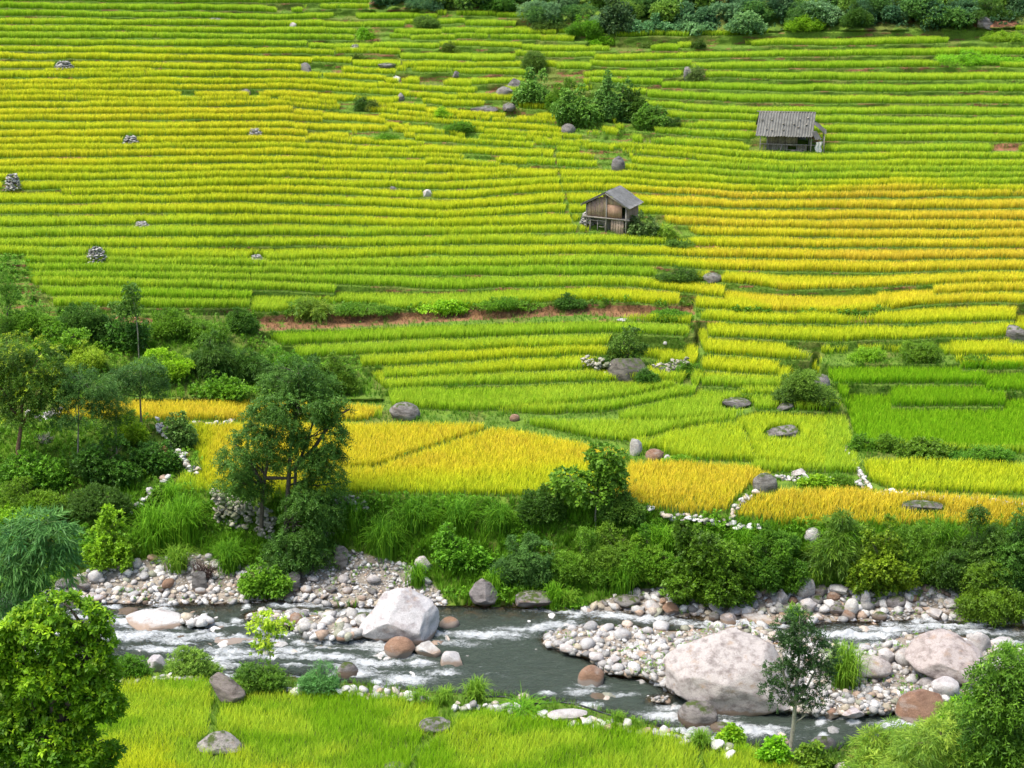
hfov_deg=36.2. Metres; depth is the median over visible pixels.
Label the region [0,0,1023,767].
hillside ground
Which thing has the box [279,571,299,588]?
boulder
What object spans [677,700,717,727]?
boulder
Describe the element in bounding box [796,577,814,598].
boulder
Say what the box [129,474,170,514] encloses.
stone wall
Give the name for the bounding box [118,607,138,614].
boulder
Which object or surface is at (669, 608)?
boulder
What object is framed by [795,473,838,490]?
shrub
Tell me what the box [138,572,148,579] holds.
river stone
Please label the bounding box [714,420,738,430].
shrub
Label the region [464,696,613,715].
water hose
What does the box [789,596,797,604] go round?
river stone
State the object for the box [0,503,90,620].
bamboo
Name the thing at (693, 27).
woodland tree
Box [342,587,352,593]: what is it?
river stone
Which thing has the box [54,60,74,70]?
stone cairn
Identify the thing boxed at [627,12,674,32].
woodland tree
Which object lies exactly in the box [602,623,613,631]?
river stone
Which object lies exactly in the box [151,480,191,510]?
grass clump
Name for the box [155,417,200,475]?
stone wall
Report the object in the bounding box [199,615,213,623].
river stone
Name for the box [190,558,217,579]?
brush heap
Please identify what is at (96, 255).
stone cairn
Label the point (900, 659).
boulder
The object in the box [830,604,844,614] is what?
boulder
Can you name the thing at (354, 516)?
grass clump
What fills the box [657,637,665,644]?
river stone
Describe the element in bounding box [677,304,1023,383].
rice crop
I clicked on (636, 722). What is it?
grass clump
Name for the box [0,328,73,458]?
leafy tree
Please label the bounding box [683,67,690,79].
boulder
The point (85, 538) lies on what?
shrub
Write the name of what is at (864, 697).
river gravel
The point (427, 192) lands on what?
boulder
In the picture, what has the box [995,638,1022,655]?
grass clump
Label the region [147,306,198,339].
shrub
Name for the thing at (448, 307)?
shrub
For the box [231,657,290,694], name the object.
shrub
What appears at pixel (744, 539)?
grass clump
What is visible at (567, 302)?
shrub
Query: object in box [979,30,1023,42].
shrub
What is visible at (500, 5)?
woodland tree
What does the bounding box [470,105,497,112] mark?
boulder
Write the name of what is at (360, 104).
shrub
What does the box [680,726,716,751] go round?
grass clump
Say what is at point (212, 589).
river gravel
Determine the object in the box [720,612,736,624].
boulder
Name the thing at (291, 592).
boulder
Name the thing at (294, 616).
river stone
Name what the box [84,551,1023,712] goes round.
undergrowth
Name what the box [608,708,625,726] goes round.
grass clump
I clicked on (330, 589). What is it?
river stone
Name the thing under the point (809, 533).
boulder
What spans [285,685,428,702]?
stone wall
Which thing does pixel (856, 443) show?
shrub
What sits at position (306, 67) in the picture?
boulder
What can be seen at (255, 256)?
stone cairn
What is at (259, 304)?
rice crop
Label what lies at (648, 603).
river stone
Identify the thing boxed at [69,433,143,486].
shrub
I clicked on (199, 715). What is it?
rice crop
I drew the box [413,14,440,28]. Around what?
shrub
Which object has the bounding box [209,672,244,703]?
boulder
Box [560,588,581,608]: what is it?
grass clump
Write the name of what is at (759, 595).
river stone
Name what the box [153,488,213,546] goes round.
grass clump
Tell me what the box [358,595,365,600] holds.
river stone
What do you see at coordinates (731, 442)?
rice crop
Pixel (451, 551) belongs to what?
shrub
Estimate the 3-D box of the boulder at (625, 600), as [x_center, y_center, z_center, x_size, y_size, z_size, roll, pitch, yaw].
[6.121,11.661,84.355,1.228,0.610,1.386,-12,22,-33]
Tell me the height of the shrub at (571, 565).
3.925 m
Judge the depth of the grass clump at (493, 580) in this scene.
84.62 m
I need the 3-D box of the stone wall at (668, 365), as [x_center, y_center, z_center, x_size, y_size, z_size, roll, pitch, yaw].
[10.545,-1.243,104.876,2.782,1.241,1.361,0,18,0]
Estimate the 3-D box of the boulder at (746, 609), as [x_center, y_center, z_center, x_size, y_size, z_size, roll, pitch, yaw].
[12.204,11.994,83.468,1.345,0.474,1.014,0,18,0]
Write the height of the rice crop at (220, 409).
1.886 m
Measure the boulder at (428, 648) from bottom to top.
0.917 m
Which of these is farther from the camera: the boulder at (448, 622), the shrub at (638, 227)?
the shrub at (638, 227)
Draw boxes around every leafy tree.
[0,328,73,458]
[0,588,129,767]
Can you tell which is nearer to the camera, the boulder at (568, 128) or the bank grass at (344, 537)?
the bank grass at (344, 537)
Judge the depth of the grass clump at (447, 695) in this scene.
72.26 m
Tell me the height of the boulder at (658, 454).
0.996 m
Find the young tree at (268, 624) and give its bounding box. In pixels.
[245,607,295,667]
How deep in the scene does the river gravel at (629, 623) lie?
81.67 m
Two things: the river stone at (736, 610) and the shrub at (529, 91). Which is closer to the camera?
the river stone at (736, 610)
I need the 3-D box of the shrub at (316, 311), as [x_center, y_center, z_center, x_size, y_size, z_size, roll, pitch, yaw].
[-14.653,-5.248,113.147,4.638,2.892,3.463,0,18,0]
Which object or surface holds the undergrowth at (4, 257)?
on the hillside ground at (734, 44)
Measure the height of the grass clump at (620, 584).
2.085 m
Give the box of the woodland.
[374,0,1023,32]
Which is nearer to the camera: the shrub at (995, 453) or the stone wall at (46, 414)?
the shrub at (995, 453)
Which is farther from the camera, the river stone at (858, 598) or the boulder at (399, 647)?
the river stone at (858, 598)
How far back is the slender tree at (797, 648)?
66.37 m
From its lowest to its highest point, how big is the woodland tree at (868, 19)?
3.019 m
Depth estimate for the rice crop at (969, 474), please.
90.00 m
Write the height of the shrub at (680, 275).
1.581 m
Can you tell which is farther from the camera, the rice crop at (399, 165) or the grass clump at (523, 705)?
the rice crop at (399, 165)
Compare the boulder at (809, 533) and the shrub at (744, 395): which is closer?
the boulder at (809, 533)
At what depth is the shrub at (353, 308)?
112.73 m
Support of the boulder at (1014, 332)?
on the hillside ground at (734, 44)
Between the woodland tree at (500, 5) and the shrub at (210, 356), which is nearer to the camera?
the shrub at (210, 356)
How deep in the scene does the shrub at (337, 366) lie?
103.17 m
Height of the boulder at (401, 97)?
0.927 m
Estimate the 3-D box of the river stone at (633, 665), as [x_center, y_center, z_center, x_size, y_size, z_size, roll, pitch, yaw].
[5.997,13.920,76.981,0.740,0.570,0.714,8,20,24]
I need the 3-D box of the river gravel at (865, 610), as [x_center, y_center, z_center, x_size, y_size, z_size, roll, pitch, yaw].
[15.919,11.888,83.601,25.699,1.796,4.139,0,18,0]
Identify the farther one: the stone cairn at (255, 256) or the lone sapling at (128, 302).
the stone cairn at (255, 256)
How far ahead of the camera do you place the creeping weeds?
113.22 m
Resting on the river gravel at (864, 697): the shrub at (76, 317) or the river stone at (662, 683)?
the river stone at (662, 683)
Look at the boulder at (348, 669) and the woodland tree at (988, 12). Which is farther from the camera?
the woodland tree at (988, 12)
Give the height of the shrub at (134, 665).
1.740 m
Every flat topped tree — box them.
[37,363,125,476]
[103,354,171,428]
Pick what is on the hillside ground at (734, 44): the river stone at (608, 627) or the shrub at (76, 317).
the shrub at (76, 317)
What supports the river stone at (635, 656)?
on the river gravel at (864, 697)
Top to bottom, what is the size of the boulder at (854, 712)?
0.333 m
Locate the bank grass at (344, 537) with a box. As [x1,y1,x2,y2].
[102,476,1019,610]
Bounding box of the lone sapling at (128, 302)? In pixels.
[107,281,144,357]
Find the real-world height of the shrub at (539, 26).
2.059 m
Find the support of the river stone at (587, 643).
on the river gravel at (864, 697)
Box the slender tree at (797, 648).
[756,604,843,753]
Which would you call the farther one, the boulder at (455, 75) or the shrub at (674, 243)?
the boulder at (455, 75)
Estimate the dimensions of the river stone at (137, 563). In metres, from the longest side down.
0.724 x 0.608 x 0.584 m
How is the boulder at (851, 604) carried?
on the hillside ground at (734, 44)
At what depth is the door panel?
121.63 m
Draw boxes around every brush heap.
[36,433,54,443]
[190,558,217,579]
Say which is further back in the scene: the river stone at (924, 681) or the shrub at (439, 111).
the shrub at (439, 111)
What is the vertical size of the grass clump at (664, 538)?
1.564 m
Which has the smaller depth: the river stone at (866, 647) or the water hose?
the water hose
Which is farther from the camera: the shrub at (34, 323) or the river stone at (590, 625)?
the shrub at (34, 323)
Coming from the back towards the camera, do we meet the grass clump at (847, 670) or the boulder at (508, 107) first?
the boulder at (508, 107)
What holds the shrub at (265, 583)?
on the hillside ground at (734, 44)
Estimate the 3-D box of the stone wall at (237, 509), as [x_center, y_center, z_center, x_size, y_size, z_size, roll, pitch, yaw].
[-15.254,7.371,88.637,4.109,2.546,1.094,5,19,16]
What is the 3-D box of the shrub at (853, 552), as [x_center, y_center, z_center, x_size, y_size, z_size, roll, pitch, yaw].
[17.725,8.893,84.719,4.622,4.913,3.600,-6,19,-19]
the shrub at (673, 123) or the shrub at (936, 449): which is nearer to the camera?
the shrub at (936, 449)
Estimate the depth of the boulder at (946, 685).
74.11 m
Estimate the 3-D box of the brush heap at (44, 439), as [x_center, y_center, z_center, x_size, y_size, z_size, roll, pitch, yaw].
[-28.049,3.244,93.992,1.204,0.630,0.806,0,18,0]
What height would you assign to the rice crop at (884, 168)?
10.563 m
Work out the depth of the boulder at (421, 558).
86.46 m
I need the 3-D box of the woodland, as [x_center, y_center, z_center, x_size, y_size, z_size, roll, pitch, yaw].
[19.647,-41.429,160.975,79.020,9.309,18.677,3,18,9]
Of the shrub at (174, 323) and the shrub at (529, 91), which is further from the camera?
the shrub at (529, 91)
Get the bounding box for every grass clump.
[119,496,188,554]
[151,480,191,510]
[151,541,201,574]
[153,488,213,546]
[205,534,255,577]
[340,496,376,531]
[354,510,419,564]
[382,494,441,533]
[389,559,437,589]
[391,684,437,708]
[428,494,490,533]
[428,682,461,704]
[458,673,492,703]
[469,564,512,595]
[475,499,530,535]
[488,683,560,724]
[537,579,568,609]
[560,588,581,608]
[599,560,644,597]
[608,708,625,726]
[625,714,644,730]
[634,521,678,552]
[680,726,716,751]
[720,523,760,560]
[777,600,813,623]
[804,559,830,586]
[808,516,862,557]
[823,637,880,692]
[840,745,856,762]
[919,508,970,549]
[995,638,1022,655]
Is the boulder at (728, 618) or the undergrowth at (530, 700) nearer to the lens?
the undergrowth at (530, 700)
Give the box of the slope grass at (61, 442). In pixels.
[0,308,381,589]
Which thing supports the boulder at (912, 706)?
on the hillside ground at (734, 44)
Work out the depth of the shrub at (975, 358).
105.21 m
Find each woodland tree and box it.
[476,0,518,12]
[597,0,635,35]
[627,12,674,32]
[667,12,721,36]
[722,9,770,36]
[782,15,826,33]
[838,0,874,28]
[971,0,1020,22]
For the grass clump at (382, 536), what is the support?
on the hillside ground at (734, 44)
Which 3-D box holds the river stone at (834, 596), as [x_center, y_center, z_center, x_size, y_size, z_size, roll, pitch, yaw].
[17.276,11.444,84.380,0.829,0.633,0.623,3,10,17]
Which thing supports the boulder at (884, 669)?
on the hillside ground at (734, 44)
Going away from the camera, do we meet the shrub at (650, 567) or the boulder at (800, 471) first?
the shrub at (650, 567)
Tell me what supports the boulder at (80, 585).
on the hillside ground at (734, 44)
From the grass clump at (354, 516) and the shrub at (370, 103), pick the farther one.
the shrub at (370, 103)
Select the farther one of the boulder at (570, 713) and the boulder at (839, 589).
the boulder at (839, 589)
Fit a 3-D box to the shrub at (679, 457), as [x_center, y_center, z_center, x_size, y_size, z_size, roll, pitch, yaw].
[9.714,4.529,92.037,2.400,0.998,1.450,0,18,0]
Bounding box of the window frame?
[589,218,604,230]
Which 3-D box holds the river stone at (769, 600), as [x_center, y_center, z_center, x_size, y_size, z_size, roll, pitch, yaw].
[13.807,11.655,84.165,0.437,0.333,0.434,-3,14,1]
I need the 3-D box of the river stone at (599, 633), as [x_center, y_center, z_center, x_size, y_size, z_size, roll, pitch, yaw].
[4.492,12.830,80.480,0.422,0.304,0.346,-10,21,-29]
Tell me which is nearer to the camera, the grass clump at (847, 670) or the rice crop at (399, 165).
the grass clump at (847, 670)
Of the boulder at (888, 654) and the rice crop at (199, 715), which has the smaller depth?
the rice crop at (199, 715)
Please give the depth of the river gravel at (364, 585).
86.57 m
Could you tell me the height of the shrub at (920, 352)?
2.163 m
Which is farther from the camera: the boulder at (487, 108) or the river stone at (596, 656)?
the boulder at (487, 108)
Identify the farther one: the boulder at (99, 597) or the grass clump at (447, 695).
the boulder at (99, 597)
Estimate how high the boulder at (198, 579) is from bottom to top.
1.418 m
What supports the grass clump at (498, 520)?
on the hillside ground at (734, 44)
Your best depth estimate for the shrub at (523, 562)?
84.81 m
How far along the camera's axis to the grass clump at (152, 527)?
87.67 m
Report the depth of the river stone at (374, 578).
86.08 m
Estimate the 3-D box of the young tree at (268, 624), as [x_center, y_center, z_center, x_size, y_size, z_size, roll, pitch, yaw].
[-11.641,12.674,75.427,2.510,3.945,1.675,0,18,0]
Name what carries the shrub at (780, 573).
on the hillside ground at (734, 44)
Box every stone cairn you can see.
[2,173,21,190]
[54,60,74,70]
[85,246,107,263]
[122,135,138,144]
[135,221,149,226]
[247,128,263,134]
[252,254,262,264]
[579,212,593,225]
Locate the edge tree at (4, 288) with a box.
[0,268,26,333]
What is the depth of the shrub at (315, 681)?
72.58 m
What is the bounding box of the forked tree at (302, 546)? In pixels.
[207,355,357,579]
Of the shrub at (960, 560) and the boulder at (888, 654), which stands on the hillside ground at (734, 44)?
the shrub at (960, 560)
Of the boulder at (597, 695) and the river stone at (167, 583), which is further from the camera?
the river stone at (167, 583)
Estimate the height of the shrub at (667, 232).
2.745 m
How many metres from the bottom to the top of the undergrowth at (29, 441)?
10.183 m
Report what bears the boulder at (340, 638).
on the hillside ground at (734, 44)
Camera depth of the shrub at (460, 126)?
138.86 m
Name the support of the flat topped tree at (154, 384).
on the hillside ground at (734, 44)
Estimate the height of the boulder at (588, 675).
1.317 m
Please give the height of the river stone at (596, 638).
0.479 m
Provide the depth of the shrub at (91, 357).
101.08 m
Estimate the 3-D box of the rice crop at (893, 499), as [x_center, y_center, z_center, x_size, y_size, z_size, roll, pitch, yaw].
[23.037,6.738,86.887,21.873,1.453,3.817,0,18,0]
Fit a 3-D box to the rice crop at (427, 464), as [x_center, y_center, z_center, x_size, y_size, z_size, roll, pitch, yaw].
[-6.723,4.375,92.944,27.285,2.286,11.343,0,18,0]
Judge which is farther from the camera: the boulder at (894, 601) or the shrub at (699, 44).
the shrub at (699, 44)
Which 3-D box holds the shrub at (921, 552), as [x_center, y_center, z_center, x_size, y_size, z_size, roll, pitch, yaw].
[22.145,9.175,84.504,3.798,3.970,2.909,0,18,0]
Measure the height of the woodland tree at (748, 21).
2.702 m
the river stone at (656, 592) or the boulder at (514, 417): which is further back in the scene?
the boulder at (514, 417)
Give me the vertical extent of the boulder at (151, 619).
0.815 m
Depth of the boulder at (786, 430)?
96.42 m
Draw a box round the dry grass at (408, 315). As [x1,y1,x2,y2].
[257,301,692,329]
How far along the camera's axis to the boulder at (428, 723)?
69.55 m
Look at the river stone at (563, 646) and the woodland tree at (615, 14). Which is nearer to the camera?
the river stone at (563, 646)
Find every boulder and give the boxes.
[55,577,71,589]
[71,575,90,590]
[88,570,102,582]
[91,594,104,601]
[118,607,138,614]
[126,609,182,630]
[147,654,165,671]
[192,571,206,590]
[197,730,242,754]
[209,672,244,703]
[215,637,257,644]
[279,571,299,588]
[279,591,294,603]
[301,62,310,72]
[333,545,348,570]
[336,636,344,640]
[336,662,357,681]
[353,612,369,617]
[359,588,439,645]
[378,63,395,68]
[384,636,414,657]
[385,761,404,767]
[389,402,420,420]
[398,92,404,100]
[414,556,431,573]
[415,641,441,656]
[419,717,450,732]
[423,189,431,196]
[439,616,458,628]
[440,651,462,666]
[452,71,459,78]
[469,578,497,606]
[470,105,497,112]
[496,86,512,98]
[502,102,515,111]
[507,78,519,87]
[509,414,519,421]
[515,590,551,607]
[547,708,586,720]
[561,123,575,132]
[578,665,603,686]
[590,692,604,698]
[607,358,648,383]
[611,156,624,174]
[613,594,640,607]
[630,438,641,455]
[644,602,660,610]
[645,449,663,460]
[662,602,678,615]
[664,628,793,715]
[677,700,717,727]
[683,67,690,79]
[702,272,721,282]
[708,603,723,610]
[709,611,719,621]
[710,721,727,736]
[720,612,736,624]
[722,397,750,408]
[733,604,753,614]
[741,613,781,625]
[753,473,777,492]
[766,425,797,437]
[776,401,793,410]
[776,588,787,603]
[791,468,805,476]
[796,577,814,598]
[800,598,817,613]
[804,527,821,543]
[811,736,836,751]
[815,374,830,388]
[815,584,827,597]
[825,708,838,719]
[829,584,847,593]
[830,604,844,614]
[842,707,864,717]
[844,598,858,614]
[857,655,892,678]
[861,590,870,602]
[878,648,894,662]
[886,596,905,607]
[895,648,909,666]
[895,689,942,722]
[902,500,942,510]
[905,628,984,684]
[926,608,942,618]
[931,676,959,697]
[967,632,990,652]
[976,17,993,29]
[990,636,1014,645]
[1006,324,1023,340]
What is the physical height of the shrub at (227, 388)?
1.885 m
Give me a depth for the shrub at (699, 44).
152.29 m
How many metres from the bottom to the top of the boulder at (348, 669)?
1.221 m
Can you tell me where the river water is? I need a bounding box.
[1,590,1023,751]
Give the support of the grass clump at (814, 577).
on the hillside ground at (734, 44)
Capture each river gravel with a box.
[0,592,1019,746]
[45,552,447,608]
[149,603,452,641]
[181,605,1021,716]
[294,549,433,600]
[542,624,1022,717]
[569,584,1023,625]
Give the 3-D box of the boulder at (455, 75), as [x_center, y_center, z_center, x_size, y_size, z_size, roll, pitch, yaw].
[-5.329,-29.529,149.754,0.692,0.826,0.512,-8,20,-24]
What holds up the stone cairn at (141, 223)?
on the hillside ground at (734, 44)
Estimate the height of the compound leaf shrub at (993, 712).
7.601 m
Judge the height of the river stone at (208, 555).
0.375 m
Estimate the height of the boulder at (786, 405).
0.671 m
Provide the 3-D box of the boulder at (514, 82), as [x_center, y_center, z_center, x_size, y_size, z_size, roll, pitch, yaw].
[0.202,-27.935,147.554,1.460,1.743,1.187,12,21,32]
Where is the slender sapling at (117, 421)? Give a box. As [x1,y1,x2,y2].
[98,394,138,459]
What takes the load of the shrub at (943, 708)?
on the hillside ground at (734, 44)
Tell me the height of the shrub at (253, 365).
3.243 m
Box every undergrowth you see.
[0,252,46,315]
[0,300,374,591]
[5,308,1023,514]
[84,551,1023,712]
[103,482,1021,611]
[111,673,1020,767]
[252,294,884,318]
[369,0,1023,29]
[470,96,695,169]
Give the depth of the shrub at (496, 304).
112.38 m
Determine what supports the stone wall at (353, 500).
on the hillside ground at (734, 44)
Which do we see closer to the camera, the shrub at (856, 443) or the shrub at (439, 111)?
the shrub at (856, 443)
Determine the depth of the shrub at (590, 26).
155.19 m
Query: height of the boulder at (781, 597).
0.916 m
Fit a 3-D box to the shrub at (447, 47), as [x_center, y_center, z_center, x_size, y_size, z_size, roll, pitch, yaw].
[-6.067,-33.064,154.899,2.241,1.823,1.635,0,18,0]
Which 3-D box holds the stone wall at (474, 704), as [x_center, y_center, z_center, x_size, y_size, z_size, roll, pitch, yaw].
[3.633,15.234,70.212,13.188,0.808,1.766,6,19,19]
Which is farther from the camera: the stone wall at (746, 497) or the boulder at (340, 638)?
the stone wall at (746, 497)
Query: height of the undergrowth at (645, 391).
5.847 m
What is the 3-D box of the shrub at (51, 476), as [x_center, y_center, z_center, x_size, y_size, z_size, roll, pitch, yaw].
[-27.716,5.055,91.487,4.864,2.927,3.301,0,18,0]
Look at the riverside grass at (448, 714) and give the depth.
71.53 m
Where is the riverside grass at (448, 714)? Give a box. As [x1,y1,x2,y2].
[38,654,1022,767]
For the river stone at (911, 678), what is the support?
on the hillside ground at (734, 44)
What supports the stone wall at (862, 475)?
on the hillside ground at (734, 44)
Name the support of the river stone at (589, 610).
on the river gravel at (865, 610)
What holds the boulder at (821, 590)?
on the river gravel at (865, 610)
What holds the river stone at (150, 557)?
on the hillside ground at (734, 44)
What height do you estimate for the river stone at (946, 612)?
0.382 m
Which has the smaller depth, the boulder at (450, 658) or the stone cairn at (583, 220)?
the boulder at (450, 658)
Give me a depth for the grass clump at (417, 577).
85.76 m
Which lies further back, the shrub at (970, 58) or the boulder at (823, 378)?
the shrub at (970, 58)
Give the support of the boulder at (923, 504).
on the hillside ground at (734, 44)
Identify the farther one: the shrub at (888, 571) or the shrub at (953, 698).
the shrub at (888, 571)
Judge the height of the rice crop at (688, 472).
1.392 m
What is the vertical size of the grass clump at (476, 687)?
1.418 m
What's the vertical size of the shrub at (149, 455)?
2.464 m
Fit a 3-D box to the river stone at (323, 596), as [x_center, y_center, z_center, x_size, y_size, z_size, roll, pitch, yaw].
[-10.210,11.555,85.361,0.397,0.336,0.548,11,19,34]
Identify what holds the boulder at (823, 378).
on the hillside ground at (734, 44)
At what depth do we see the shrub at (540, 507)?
86.58 m
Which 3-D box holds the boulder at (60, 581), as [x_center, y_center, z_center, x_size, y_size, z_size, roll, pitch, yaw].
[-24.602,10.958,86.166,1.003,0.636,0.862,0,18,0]
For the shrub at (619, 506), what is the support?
on the hillside ground at (734, 44)
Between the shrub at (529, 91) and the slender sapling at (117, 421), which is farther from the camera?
the shrub at (529, 91)
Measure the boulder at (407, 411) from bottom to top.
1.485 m
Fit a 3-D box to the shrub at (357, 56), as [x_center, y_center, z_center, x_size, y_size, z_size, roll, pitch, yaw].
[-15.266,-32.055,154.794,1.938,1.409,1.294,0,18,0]
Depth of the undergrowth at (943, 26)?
155.12 m
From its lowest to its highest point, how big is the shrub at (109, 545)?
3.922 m
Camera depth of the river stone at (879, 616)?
82.69 m
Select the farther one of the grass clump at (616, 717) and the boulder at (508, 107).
the boulder at (508, 107)
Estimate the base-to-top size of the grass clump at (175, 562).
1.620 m
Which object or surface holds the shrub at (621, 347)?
on the hillside ground at (734, 44)
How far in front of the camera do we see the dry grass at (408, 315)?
112.67 m
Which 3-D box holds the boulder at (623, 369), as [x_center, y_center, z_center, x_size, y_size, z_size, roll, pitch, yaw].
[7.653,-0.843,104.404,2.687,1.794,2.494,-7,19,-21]
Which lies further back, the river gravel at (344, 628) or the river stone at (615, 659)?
the river gravel at (344, 628)
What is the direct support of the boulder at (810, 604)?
on the hillside ground at (734, 44)
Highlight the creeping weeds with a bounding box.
[474,303,588,312]
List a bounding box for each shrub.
[0,448,76,491]
[0,475,70,514]
[0,497,50,529]
[3,307,57,336]
[24,321,94,356]
[40,481,135,519]
[55,300,125,336]
[55,522,97,557]
[64,338,107,373]
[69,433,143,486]
[81,503,134,573]
[90,310,153,351]
[110,408,150,446]
[118,652,155,680]
[129,438,182,475]
[133,347,194,379]
[144,482,173,514]
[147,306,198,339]
[162,410,200,449]
[162,645,225,680]
[184,327,238,380]
[186,317,231,346]
[188,373,257,401]
[219,345,273,383]
[226,306,262,335]
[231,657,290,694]
[237,557,295,600]
[256,363,292,391]
[264,345,305,369]
[275,352,334,399]
[281,294,336,323]
[294,658,346,699]
[316,349,364,394]
[331,301,402,316]
[350,52,365,60]
[350,92,369,111]
[354,27,376,40]
[365,99,380,111]
[371,133,400,142]
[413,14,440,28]
[415,298,473,316]
[429,521,494,573]
[433,104,453,119]
[441,40,459,53]
[442,120,475,134]
[475,296,546,311]
[487,531,559,589]
[511,66,552,108]
[514,482,568,525]
[519,50,547,72]
[530,17,569,32]
[544,76,579,111]
[545,525,615,591]
[549,83,606,127]
[552,292,588,309]
[564,13,603,36]
[580,519,642,579]
[584,32,614,46]
[589,69,634,122]
[590,354,610,368]
[596,479,647,526]
[606,325,649,359]
[618,522,683,587]
[619,84,650,121]
[622,209,660,237]
[630,102,669,129]
[633,366,660,385]
[636,39,666,48]
[646,307,692,322]
[651,220,683,242]
[654,265,704,283]
[658,514,758,608]
[662,454,696,463]
[664,116,682,128]
[664,238,695,249]
[672,360,704,377]
[684,64,706,82]
[689,37,706,48]
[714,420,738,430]
[714,722,747,746]
[737,392,753,403]
[742,520,811,595]
[752,734,793,766]
[771,368,838,409]
[790,739,834,767]
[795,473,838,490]
[799,508,873,583]
[827,472,859,488]
[839,714,925,767]
[842,433,877,451]
[844,513,924,597]
[846,346,887,363]
[873,431,907,452]
[876,710,1015,767]
[892,435,963,459]
[894,339,943,363]
[894,520,951,586]
[899,699,980,767]
[919,504,1016,594]
[934,47,1023,68]
[936,694,980,730]
[946,640,1023,767]
[948,444,1017,463]
[950,553,1023,628]
[963,353,991,366]
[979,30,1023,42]
[983,503,1023,595]
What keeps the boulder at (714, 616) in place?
on the hillside ground at (734, 44)
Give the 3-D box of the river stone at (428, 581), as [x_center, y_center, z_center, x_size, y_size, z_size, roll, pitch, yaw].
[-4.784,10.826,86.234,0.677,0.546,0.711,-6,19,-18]
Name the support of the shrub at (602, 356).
on the hillside ground at (734, 44)
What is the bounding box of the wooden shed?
[756,111,826,152]
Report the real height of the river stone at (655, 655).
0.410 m
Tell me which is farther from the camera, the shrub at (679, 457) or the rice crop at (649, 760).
the shrub at (679, 457)
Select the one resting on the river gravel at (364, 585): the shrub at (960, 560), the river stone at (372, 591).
the river stone at (372, 591)
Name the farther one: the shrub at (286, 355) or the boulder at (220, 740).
the shrub at (286, 355)
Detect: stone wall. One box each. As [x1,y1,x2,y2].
[35,408,60,420]
[120,672,203,683]
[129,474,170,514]
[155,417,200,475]
[191,419,234,423]
[209,488,277,538]
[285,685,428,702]
[332,494,368,513]
[451,700,735,759]
[580,355,610,373]
[641,500,761,529]
[651,357,689,371]
[729,489,759,520]
[774,473,864,487]
[845,445,872,488]
[877,488,1022,504]
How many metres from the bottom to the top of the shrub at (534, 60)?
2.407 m
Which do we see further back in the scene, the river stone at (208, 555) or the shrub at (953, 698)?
the river stone at (208, 555)
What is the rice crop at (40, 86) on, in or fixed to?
on the hillside ground at (734, 44)
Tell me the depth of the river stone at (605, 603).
84.15 m
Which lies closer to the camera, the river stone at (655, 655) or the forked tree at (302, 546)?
the river stone at (655, 655)
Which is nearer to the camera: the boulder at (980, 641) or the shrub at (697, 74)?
the boulder at (980, 641)
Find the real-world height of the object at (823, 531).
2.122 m
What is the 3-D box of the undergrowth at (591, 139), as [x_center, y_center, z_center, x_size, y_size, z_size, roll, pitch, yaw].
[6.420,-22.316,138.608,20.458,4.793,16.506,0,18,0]
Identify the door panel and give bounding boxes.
[607,205,621,218]
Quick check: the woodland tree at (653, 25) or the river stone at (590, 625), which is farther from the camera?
the woodland tree at (653, 25)
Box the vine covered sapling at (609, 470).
[545,441,629,529]
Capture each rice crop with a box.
[0,0,336,171]
[0,164,674,311]
[56,398,383,420]
[79,671,214,767]
[170,419,624,498]
[208,687,450,767]
[270,312,816,472]
[332,0,676,171]
[439,705,799,767]
[613,457,770,514]
[638,176,1023,311]
[671,24,1023,183]
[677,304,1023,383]
[733,483,1023,527]
[809,353,1023,472]
[863,455,1023,494]
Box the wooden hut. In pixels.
[581,185,642,235]
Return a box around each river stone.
[127,590,140,596]
[132,558,142,568]
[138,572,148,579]
[147,554,157,560]
[157,587,164,592]
[161,578,174,588]
[195,587,205,594]
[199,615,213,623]
[205,553,212,558]
[290,612,302,623]
[300,585,311,593]
[307,575,317,581]
[320,594,328,598]
[325,585,335,593]
[338,574,348,582]
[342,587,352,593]
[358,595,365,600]
[366,574,380,583]
[367,587,376,594]
[424,576,431,584]
[559,643,573,652]
[567,624,575,630]
[579,637,594,649]
[583,621,597,630]
[586,608,592,614]
[589,652,603,661]
[593,635,600,642]
[596,630,602,636]
[602,600,607,606]
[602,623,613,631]
[609,656,620,662]
[612,663,624,671]
[613,628,630,638]
[627,661,640,672]
[630,654,639,659]
[634,632,646,640]
[638,593,644,600]
[642,627,653,634]
[644,599,654,607]
[650,589,661,596]
[652,653,663,659]
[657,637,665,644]
[658,598,666,603]
[659,679,666,687]
[661,696,670,704]
[728,606,741,615]
[755,590,761,598]
[765,598,772,602]
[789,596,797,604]
[810,594,822,603]
[816,613,823,620]
[826,592,840,600]
[842,610,855,619]
[852,594,860,602]
[859,644,872,650]
[872,611,887,620]
[873,601,879,607]
[881,681,889,686]
[905,673,918,682]
[913,595,919,601]
[914,607,922,614]
[918,676,934,685]
[942,609,950,614]
[943,598,954,604]

